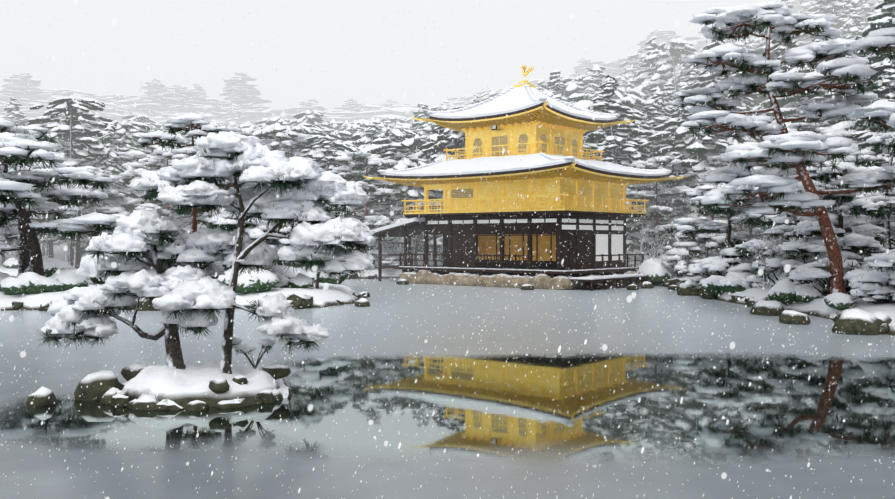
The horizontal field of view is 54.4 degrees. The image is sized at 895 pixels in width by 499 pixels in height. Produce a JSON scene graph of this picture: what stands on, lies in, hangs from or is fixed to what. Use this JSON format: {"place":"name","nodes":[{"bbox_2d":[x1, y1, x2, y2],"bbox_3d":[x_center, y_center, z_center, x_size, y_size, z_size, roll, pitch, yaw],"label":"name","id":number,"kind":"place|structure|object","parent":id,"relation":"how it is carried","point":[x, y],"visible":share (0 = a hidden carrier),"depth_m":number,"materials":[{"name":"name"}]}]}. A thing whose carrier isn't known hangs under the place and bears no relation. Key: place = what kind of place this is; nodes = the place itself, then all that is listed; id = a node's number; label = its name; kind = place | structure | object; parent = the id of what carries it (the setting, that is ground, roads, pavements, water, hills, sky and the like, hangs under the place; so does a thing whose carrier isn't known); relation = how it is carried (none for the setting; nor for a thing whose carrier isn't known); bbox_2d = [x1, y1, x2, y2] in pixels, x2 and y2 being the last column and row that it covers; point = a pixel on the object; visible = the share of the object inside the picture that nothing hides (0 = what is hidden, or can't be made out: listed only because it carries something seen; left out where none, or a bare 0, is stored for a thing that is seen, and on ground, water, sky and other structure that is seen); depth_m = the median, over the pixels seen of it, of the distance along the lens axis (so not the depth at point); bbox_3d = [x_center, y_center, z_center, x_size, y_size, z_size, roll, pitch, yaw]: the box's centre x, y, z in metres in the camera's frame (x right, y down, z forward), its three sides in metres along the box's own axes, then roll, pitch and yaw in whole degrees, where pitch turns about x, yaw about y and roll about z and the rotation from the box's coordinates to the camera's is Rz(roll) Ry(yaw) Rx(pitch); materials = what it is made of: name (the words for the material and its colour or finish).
{"place":"outdoors","nodes":[
{"label":"outdoors","id":0,"kind":"place"},
{"bbox_2d":[0,0,858,111],"label":"sky","id":1,"kind":"structure","parent":0,"point":[528,27],"materials":[{"name":"white"}]},
{"bbox_2d":[0,278,894,498],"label":"pond water","id":2,"kind":"structure","parent":0,"point":[400,347],"depth_m":14.56,"materials":[{"name":"liquid"}]},
{"bbox_2d":[26,361,291,410],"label":"island rocks","id":3,"kind":"object","parent":2,"relation":"in","point":[231,390],"visible":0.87,"depth_m":15.22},
{"bbox_2d":[31,209,278,368],"bbox_3d":[-5.343,0.886,16.379,4.207,3.274,2.779,0,1,18],"label":"pine","id":4,"kind":"object","parent":3,"relation":"on","point":[156,285],"visible":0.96,"depth_m":15.70,"materials":[{"name":"white plant"}]},
{"bbox_2d":[127,131,376,373],"bbox_3d":[-3.497,0.209,15.805,4.285,4.739,3.029,0,1,35],"label":"pine","id":5,"kind":"object","parent":3,"relation":"on","point":[300,203],"visible":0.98,"depth_m":15.36,"materials":[{"name":"white plant"}]},
{"bbox_2d":[232,337,275,368],"bbox_3d":[-3.638,1.931,16.220,0.979,0.609,0.637,0,1,1],"label":"shrub","id":6,"kind":"object","parent":3,"relation":"on","point":[239,347],"visible":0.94,"depth_m":16.16,"materials":[{"name":"white plant"}]},
{"bbox_2d":[0,242,894,335],"bbox_3d":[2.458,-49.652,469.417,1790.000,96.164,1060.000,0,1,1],"label":"terrain","id":7,"kind":"structure","parent":0,"point":[323,294],"depth_m":37.16,"materials":[{"name":"snow"}]},
{"bbox_2d":[3,97,26,126],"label":"forest tree","id":8,"kind":"object","parent":7,"relation":"on","point":[13,108],"visible":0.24,"depth_m":91.21,"materials":[{"name":"white plant"}]},
{"bbox_2d":[0,73,51,115],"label":"forest tree","id":9,"kind":"object","parent":7,"relation":"on","point":[18,86],"visible":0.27,"depth_m":322.12,"materials":[{"name":"white plant"}]},
{"bbox_2d":[0,118,107,276],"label":"garden pine","id":10,"kind":"object","parent":7,"relation":"on","point":[62,195],"visible":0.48,"depth_m":46.15,"materials":[{"name":"white plant"}]},
{"bbox_2d":[0,137,128,275],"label":"garden pine","id":11,"kind":"object","parent":7,"relation":"on","point":[11,187],"visible":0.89,"depth_m":38.10,"materials":[{"name":"white plant"}]},
{"bbox_2d":[0,88,132,116],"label":"forest tree","id":12,"kind":"object","parent":7,"relation":"on","point":[65,92],"visible":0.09,"depth_m":362.39,"materials":[{"name":"white plant"}]},
{"bbox_2d":[18,97,130,124],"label":"forest tree","id":13,"kind":"object","parent":7,"relation":"on","point":[113,114],"visible":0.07,"depth_m":281.58,"materials":[{"name":"white plant"}]},
{"bbox_2d":[24,95,130,266],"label":"forest tree","id":14,"kind":"object","parent":7,"relation":"on","point":[59,128],"visible":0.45,"depth_m":68.88,"materials":[{"name":"white plant"}]},
{"bbox_2d":[38,166,130,268],"bbox_3d":[-26.874,-2.104,64.514,7.431,8.134,8.917,-1,1,-41],"label":"garden pine","id":15,"kind":"object","parent":7,"relation":"on","point":[76,212],"visible":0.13,"depth_m":64.11,"materials":[{"name":"white plant"}]},
{"bbox_2d":[72,123,133,254],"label":"forest tree","id":16,"kind":"object","parent":7,"relation":"on","point":[110,158],"visible":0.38,"depth_m":67.75,"materials":[{"name":"white plant"}]},
{"bbox_2d":[79,159,133,215],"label":"forest tree","id":17,"kind":"object","parent":7,"relation":"on","point":[90,163],"visible":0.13,"depth_m":68.45,"materials":[{"name":"white plant"}]},
{"bbox_2d":[79,120,162,208],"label":"forest tree","id":18,"kind":"object","parent":7,"relation":"on","point":[122,129],"visible":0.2,"depth_m":71.59,"materials":[{"name":"white plant"}]},
{"bbox_2d":[102,94,169,115],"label":"forest tree","id":19,"kind":"object","parent":7,"relation":"on","point":[116,99],"visible":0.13,"depth_m":424.58,"materials":[{"name":"white plant"}]},
{"bbox_2d":[85,150,190,224],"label":"garden pine","id":20,"kind":"object","parent":7,"relation":"on","point":[128,203],"visible":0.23,"depth_m":68.27,"materials":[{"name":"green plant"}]},
{"bbox_2d":[122,114,161,136],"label":"forest tree","id":21,"kind":"object","parent":7,"relation":"on","point":[144,118],"visible":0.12,"depth_m":105.85,"materials":[{"name":"white plant"}]},
{"bbox_2d":[142,79,169,96],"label":"forest tree","id":22,"kind":"object","parent":7,"relation":"on","point":[154,87],"visible":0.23,"depth_m":500.11,"materials":[{"name":"white plant"}]},
{"bbox_2d":[119,147,207,231],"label":"garden pine","id":23,"kind":"object","parent":7,"relation":"on","point":[155,161],"visible":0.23,"depth_m":63.26,"materials":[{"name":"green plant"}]},
{"bbox_2d":[122,94,217,117],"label":"forest tree","id":24,"kind":"object","parent":7,"relation":"on","point":[141,106],"visible":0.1,"depth_m":422.85,"materials":[{"name":"white plant"}]},
{"bbox_2d":[134,91,219,116],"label":"forest tree","id":25,"kind":"object","parent":7,"relation":"on","point":[201,99],"visible":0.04,"depth_m":423.87,"materials":[{"name":"white plant"}]},
{"bbox_2d":[151,102,242,121],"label":"forest tree","id":26,"kind":"object","parent":7,"relation":"on","point":[193,107],"visible":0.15,"depth_m":353.28,"materials":[{"name":"white plant"}]},
{"bbox_2d":[136,113,270,233],"bbox_3d":[-12.287,-2.271,42.893,8.134,8.996,5.700,0,1,31],"label":"garden pine","id":27,"kind":"object","parent":7,"relation":"on","point":[174,125],"visible":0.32,"depth_m":42.60,"materials":[{"name":"white plant"}]},
{"bbox_2d":[224,103,241,126],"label":"forest tree","id":28,"kind":"object","parent":7,"relation":"on","point":[236,109],"visible":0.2,"depth_m":160.03,"materials":[{"name":"white plant"}]},
{"bbox_2d":[213,72,271,119],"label":"forest tree","id":29,"kind":"object","parent":7,"relation":"on","point":[241,94],"visible":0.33,"depth_m":375.03,"materials":[{"name":"white plant"}]},
{"bbox_2d":[207,212,284,268],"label":"garden pine","id":30,"kind":"object","parent":7,"relation":"on","point":[257,233],"visible":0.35,"depth_m":38.98,"materials":[{"name":"white plant"}]},
{"bbox_2d":[198,156,346,265],"bbox_3d":[-9.526,-1.405,47.494,7.764,7.318,7.216,0,1,-13],"label":"garden pine","id":31,"kind":"object","parent":7,"relation":"on","point":[331,212],"visible":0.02,"depth_m":46.44,"materials":[{"name":"white plant"}]},
{"bbox_2d":[259,116,292,128],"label":"forest tree","id":32,"kind":"object","parent":7,"relation":"on","point":[278,120],"visible":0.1,"depth_m":97.04,"materials":[{"name":"white plant"}]},
{"bbox_2d":[209,107,347,125],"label":"forest tree","id":33,"kind":"object","parent":7,"relation":"on","point":[259,114],"visible":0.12,"depth_m":298.79,"materials":[{"name":"white plant"}]},
{"bbox_2d":[251,125,330,163],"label":"forest tree","id":34,"kind":"object","parent":7,"relation":"on","point":[270,134],"visible":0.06,"depth_m":69.48,"materials":[{"name":"white plant"}]},
{"bbox_2d":[260,131,331,265],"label":"garden pine","id":35,"kind":"object","parent":7,"relation":"on","point":[299,141],"visible":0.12,"depth_m":69.86,"materials":[{"name":"white plant"}]},
{"bbox_2d":[288,110,333,132],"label":"forest tree","id":36,"kind":"object","parent":7,"relation":"on","point":[315,117],"visible":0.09,"depth_m":98.72,"materials":[{"name":"white plant"}]},
{"bbox_2d":[286,123,337,162],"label":"forest tree","id":37,"kind":"object","parent":7,"relation":"on","point":[317,131],"visible":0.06,"depth_m":75.83,"materials":[{"name":"white plant"}]},
{"bbox_2d":[272,222,361,288],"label":"garden pine","id":38,"kind":"object","parent":7,"relation":"on","point":[285,230],"visible":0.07,"depth_m":38.93,"materials":[{"name":"white plant"}]},
{"bbox_2d":[299,134,368,217],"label":"forest tree","id":39,"kind":"object","parent":7,"relation":"on","point":[316,143],"visible":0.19,"depth_m":67.34,"materials":[{"name":"white plant"}]},
{"bbox_2d":[329,120,383,134],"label":"forest tree","id":40,"kind":"object","parent":7,"relation":"on","point":[348,125],"visible":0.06,"depth_m":102.05,"materials":[{"name":"white plant"}]},
{"bbox_2d":[328,152,406,263],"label":"garden pine","id":41,"kind":"object","parent":7,"relation":"on","point":[370,161],"visible":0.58,"depth_m":64.86,"materials":[{"name":"white plant"}]},
{"bbox_2d":[326,104,418,120],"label":"forest tree","id":42,"kind":"object","parent":7,"relation":"on","point":[406,111],"visible":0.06,"depth_m":311.10,"materials":[{"name":"white plant"}]},
{"bbox_2d":[370,249,398,269],"bbox_3d":[-5.545,0.749,65.230,4.153,1.558,3.594,0,1,9],"label":"needle shrub","id":43,"kind":"object","parent":7,"relation":"on","point":[375,254],"visible":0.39,"depth_m":64.90,"materials":[{"name":"white plant"}]},
{"bbox_2d":[348,119,423,253],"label":"forest tree","id":44,"kind":"object","parent":7,"relation":"on","point":[374,127],"visible":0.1,"depth_m":73.38,"materials":[{"name":"white plant"}]},
{"bbox_2d":[345,126,429,156],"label":"forest tree","id":45,"kind":"object","parent":7,"relation":"on","point":[397,133],"visible":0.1,"depth_m":75.99,"materials":[{"name":"white plant"}]},
{"bbox_2d":[354,134,441,251],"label":"forest tree","id":46,"kind":"object","parent":7,"relation":"on","point":[387,145],"visible":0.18,"depth_m":69.63,"materials":[{"name":"white plant"}]},
{"bbox_2d":[356,156,442,263],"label":"forest tree","id":47,"kind":"object","parent":7,"relation":"on","point":[403,162],"visible":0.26,"depth_m":66.85,"materials":[{"name":"white plant"}]},
{"bbox_2d":[388,187,442,264],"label":"garden pine","id":48,"kind":"object","parent":7,"relation":"on","point":[439,244],"visible":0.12,"depth_m":68.27,"materials":[{"name":"white plant"}]},
{"bbox_2d":[410,102,431,137],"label":"forest tree","id":49,"kind":"object","parent":7,"relation":"on","point":[423,110],"visible":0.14,"depth_m":94.76,"materials":[{"name":"white plant"}]},
{"bbox_2d":[404,121,442,142],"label":"forest tree","id":50,"kind":"object","parent":7,"relation":"on","point":[429,129],"visible":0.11,"depth_m":83.34,"materials":[{"name":"white plant"}]},
{"bbox_2d":[408,125,464,210],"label":"forest tree","id":51,"kind":"object","parent":7,"relation":"on","point":[446,142],"visible":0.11,"depth_m":68.03,"materials":[{"name":"white plant"}]},
{"bbox_2d":[0,255,884,310],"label":"bank shrubs","id":52,"kind":"object","parent":7,"relation":"on","point":[269,281],"visible":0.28,"depth_m":37.67,"materials":[{"name":"white plant"}]},
{"bbox_2d":[12,273,891,334],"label":"shore rocks","id":53,"kind":"object","parent":7,"relation":"on","point":[857,325],"visible":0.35,"depth_m":34.81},
{"bbox_2d":[451,88,501,107],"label":"forest tree","id":54,"kind":"object","parent":7,"relation":"on","point":[465,100],"visible":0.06,"depth_m":340.73,"materials":[{"name":"white plant"}]},
{"bbox_2d":[363,66,685,290],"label":"golden pavilion","id":55,"kind":"structure","parent":7,"relation":"on","point":[478,228],"depth_m":54.35,"materials":[{"name":"gold metal"}]},
{"bbox_2d":[547,69,569,101],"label":"forest tree","id":56,"kind":"object","parent":7,"relation":"on","point":[556,79],"visible":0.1,"depth_m":88.81,"materials":[{"name":"white plant"}]},
{"bbox_2d":[569,58,593,76],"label":"forest tree","id":57,"kind":"object","parent":7,"relation":"on","point":[582,66],"visible":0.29,"depth_m":621.65,"materials":[{"name":"white plant"}]},
{"bbox_2d":[582,67,598,100],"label":"forest tree","id":58,"kind":"object","parent":7,"relation":"on","point":[591,86],"visible":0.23,"depth_m":96.16,"materials":[{"name":"white plant"}]},
{"bbox_2d":[583,92,615,159],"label":"forest tree","id":59,"kind":"object","parent":7,"relation":"on","point":[599,98],"visible":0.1,"depth_m":68.52,"materials":[{"name":"white plant"}]},
{"bbox_2d":[560,75,646,114],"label":"forest tree","id":60,"kind":"object","parent":7,"relation":"on","point":[571,88],"visible":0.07,"depth_m":98.05,"materials":[{"name":"white plant"}]},
{"bbox_2d":[568,93,684,151],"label":"forest tree","id":61,"kind":"object","parent":7,"relation":"on","point":[580,100],"visible":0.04,"depth_m":76.53,"materials":[{"name":"white plant"}]},
{"bbox_2d":[590,109,669,207],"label":"forest tree","id":62,"kind":"object","parent":7,"relation":"on","point":[637,139],"visible":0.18,"depth_m":68.16,"materials":[{"name":"white plant"}]},
{"bbox_2d":[583,74,686,251],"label":"forest tree","id":63,"kind":"object","parent":7,"relation":"on","point":[611,104],"visible":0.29,"depth_m":68.10,"materials":[{"name":"white plant"}]},
{"bbox_2d":[615,53,670,86],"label":"forest tree","id":64,"kind":"object","parent":7,"relation":"on","point":[630,60],"visible":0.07,"depth_m":129.12,"materials":[{"name":"white plant"}]},
{"bbox_2d":[636,37,673,97],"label":"forest tree","id":65,"kind":"object","parent":7,"relation":"on","point":[653,45],"visible":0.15,"depth_m":103.74,"materials":[{"name":"white plant"}]},
{"bbox_2d":[634,230,676,257],"bbox_3d":[14.348,0.207,60.434,3.340,3.386,3.017,1,1,38],"label":"bare shrub","id":66,"kind":"object","parent":7,"relation":"on","point":[655,242],"visible":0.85,"depth_m":60.45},
{"bbox_2d":[619,156,693,255],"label":"garden pine","id":67,"kind":"object","parent":7,"relation":"on","point":[648,188],"visible":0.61,"depth_m":63.10,"materials":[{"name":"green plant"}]},
{"bbox_2d":[638,99,674,249],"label":"forest tree","id":68,"kind":"object","parent":7,"relation":"on","point":[654,119],"visible":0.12,"depth_m":72.96,"materials":[{"name":"white plant"}]},
{"bbox_2d":[631,30,685,79],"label":"forest tree","id":69,"kind":"object","parent":7,"relation":"on","point":[663,35],"visible":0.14,"depth_m":317.78,"materials":[{"name":"white plant"}]},
{"bbox_2d":[623,38,704,113],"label":"forest tree","id":70,"kind":"object","parent":7,"relation":"on","point":[661,76],"visible":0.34,"depth_m":100.19,"materials":[{"name":"white plant"}]},
{"bbox_2d":[661,81,676,109],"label":"forest tree","id":71,"kind":"object","parent":7,"relation":"on","point":[669,91],"visible":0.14,"depth_m":83.39,"materials":[{"name":"white plant"}]},
{"bbox_2d":[661,246,699,276],"bbox_3d":[14.358,0.736,52.731,2.467,1.904,2.212,0,1,-10],"label":"needle shrub","id":72,"kind":"object","parent":7,"relation":"on","point":[676,251],"visible":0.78,"depth_m":52.38,"materials":[{"name":"white plant"}]},
{"bbox_2d":[639,106,730,251],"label":"forest tree","id":73,"kind":"object","parent":7,"relation":"on","point":[667,141],"visible":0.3,"depth_m":66.84,"materials":[{"name":"white plant"}]},
{"bbox_2d":[663,217,734,258],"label":"garden pine","id":74,"kind":"object","parent":7,"relation":"on","point":[711,240],"visible":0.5,"depth_m":52.81,"materials":[{"name":"white plant"}]},
{"bbox_2d":[649,119,762,231],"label":"forest tree","id":75,"kind":"object","parent":7,"relation":"on","point":[680,130],"visible":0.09,"depth_m":66.45,"materials":[{"name":"white plant"}]},
{"bbox_2d":[677,179,737,250],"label":"garden pine","id":76,"kind":"object","parent":7,"relation":"on","point":[684,192],"visible":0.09,"depth_m":59.50,"materials":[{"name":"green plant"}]},
{"bbox_2d":[664,134,765,248],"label":"forest tree","id":77,"kind":"object","parent":7,"relation":"on","point":[692,175],"visible":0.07,"depth_m":65.80,"materials":[{"name":"white plant"}]},
{"bbox_2d":[691,39,741,249],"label":"forest tree","id":78,"kind":"object","parent":7,"relation":"on","point":[705,78],"visible":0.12,"depth_m":73.86,"materials":[{"name":"white plant"}]},
{"bbox_2d":[687,256,757,277],"bbox_3d":[14.004,1.037,44.440,3.490,1.417,3.758,0,1,25],"label":"needle shrub","id":79,"kind":"object","parent":7,"relation":"on","point":[721,264],"visible":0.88,"depth_m":43.57,"materials":[{"name":"white plant"}]},
{"bbox_2d":[663,183,783,258],"bbox_3d":[15.472,-0.759,45.944,6.869,5.630,6.384,-1,1,-38],"label":"garden pine","id":80,"kind":"object","parent":7,"relation":"on","point":[706,225],"visible":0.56,"depth_m":45.41,"materials":[{"name":"white plant"}]},
{"bbox_2d":[684,154,778,240],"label":"garden pine","id":81,"kind":"object","parent":7,"relation":"on","point":[716,159],"visible":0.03,"depth_m":64.79,"materials":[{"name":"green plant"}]},
{"bbox_2d":[719,72,771,240],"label":"forest tree","id":82,"kind":"object","parent":7,"relation":"on","point":[744,101],"visible":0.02,"depth_m":78.61,"materials":[{"name":"white plant"}]},
{"bbox_2d":[744,236,786,287],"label":"bare tree","id":83,"kind":"object","parent":7,"relation":"on","point":[760,257],"visible":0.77,"depth_m":39.06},
{"bbox_2d":[746,250,814,286],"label":"pine tree","id":84,"kind":"object","parent":7,"relation":"on","point":[757,279],"visible":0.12,"depth_m":39.27,"materials":[{"name":"white plant"}]},
{"bbox_2d":[735,162,827,250],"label":"garden pine","id":85,"kind":"object","parent":7,"relation":"on","point":[744,213],"visible":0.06,"depth_m":46.73,"materials":[{"name":"white plant"}]},
{"bbox_2d":[670,1,894,293],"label":"red pine","id":86,"kind":"object","parent":7,"relation":"on","point":[710,118],"visible":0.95,"depth_m":32.73,"materials":[{"name":"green plant"}]},
{"bbox_2d":[761,38,807,122],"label":"forest tree","id":87,"kind":"object","parent":7,"relation":"on","point":[777,50],"visible":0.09,"depth_m":68.79,"materials":[{"name":"white plant"}]},
{"bbox_2d":[743,122,860,229],"bbox_3d":[24.100,-3.065,57.056,8.044,10.563,8.982,0,1,-22],"label":"garden pine","id":88,"kind":"object","parent":7,"relation":"on","point":[824,130],"visible":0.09,"depth_m":56.30,"materials":[{"name":"white plant"}]},
{"bbox_2d":[749,220,862,275],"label":"garden pine","id":89,"kind":"object","parent":7,"relation":"on","point":[812,230],"visible":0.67,"depth_m":36.66,"materials":[{"name":"white plant"}]},
{"bbox_2d":[759,67,854,126],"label":"forest tree","id":90,"kind":"object","parent":7,"relation":"on","point":[784,105],"visible":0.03,"depth_m":64.80,"materials":[{"name":"white plant"}]},
{"bbox_2d":[786,90,870,203],"bbox_3d":[31.368,-5.033,59.917,14.912,14.786,12.792,-1,1,-39],"label":"forest tree","id":91,"kind":"object","parent":7,"relation":"on","point":[847,125],"visible":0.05,"depth_m":58.60,"materials":[{"name":"white plant"}]},
{"bbox_2d":[764,161,894,260],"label":"garden pine","id":92,"kind":"object","parent":7,"relation":"on","point":[871,206],"visible":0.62,"depth_m":38.68,"materials":[{"name":"white plant"}]},
{"bbox_2d":[817,0,848,39],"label":"forest tree","id":93,"kind":"object","parent":7,"relation":"on","point":[830,5],"visible":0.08,"depth_m":99.75,"materials":[{"name":"white plant"}]},
{"bbox_2d":[789,258,880,295],"bbox_3d":[15.275,1.101,33.785,3.762,1.517,3.493,0,1,26],"label":"needle shrub","id":94,"kind":"object","parent":7,"relation":"on","point":[823,273],"visible":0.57,"depth_m":33.42,"materials":[{"name":"white plant"}]},
{"bbox_2d":[831,0,864,38],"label":"forest tree","id":95,"kind":"object","parent":7,"relation":"on","point":[846,4],"visible":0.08,"depth_m":98.50,"materials":[{"name":"white plant"}]},
{"bbox_2d":[843,7,863,39],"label":"forest tree","id":96,"kind":"object","parent":7,"relation":"on","point":[854,30],"visible":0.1,"depth_m":91.47,"materials":[{"name":"white plant"}]},
{"bbox_2d":[822,132,894,252],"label":"garden pine","id":97,"kind":"object","parent":7,"relation":"on","point":[869,156],"visible":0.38,"depth_m":44.28,"materials":[{"name":"white plant"}]},
{"bbox_2d":[824,0,894,245],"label":"forest tree","id":98,"kind":"object","parent":7,"relation":"on","point":[889,20],"visible":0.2,"depth_m":55.13,"materials":[{"name":"white plant"}]},
{"bbox_2d":[830,57,894,254],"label":"forest tree","id":99,"kind":"object","parent":7,"relation":"on","point":[884,89],"visible":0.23,"depth_m":52.67,"materials":[{"name":"white plant"}]},
{"bbox_2d":[854,0,874,26],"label":"forest tree","id":100,"kind":"object","parent":7,"relation":"on","point":[865,5],"visible":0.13,"depth_m":108.16,"materials":[{"name":"white plant"}]},
{"bbox_2d":[848,27,894,134],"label":"pine tree","id":101,"kind":"object","parent":7,"relation":"on","point":[880,116],"visible":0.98,"depth_m":27.03,"materials":[{"name":"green plant"}]},
{"bbox_2d":[849,266,894,302],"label":"needle shrub","id":102,"kind":"object","parent":7,"relation":"on","point":[872,276],"visible":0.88,"depth_m":29.88,"materials":[{"name":"white plant"}]},
{"bbox_2d":[852,284,894,303],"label":"needle shrub","id":103,"kind":"object","parent":7,"relation":"on","point":[885,289],"visible":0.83,"depth_m":29.75,"materials":[{"name":"white plant"}]},
{"bbox_2d":[864,247,894,272],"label":"garden pine","id":104,"kind":"object","parent":7,"relation":"on","point":[882,261],"visible":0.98,"depth_m":28.66,"materials":[{"name":"white plant"}]},
{"bbox_2d":[0,0,894,498],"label":"snowfall flakes","id":105,"kind":"object","parent":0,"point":[442,218],"visible":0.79,"depth_m":9.70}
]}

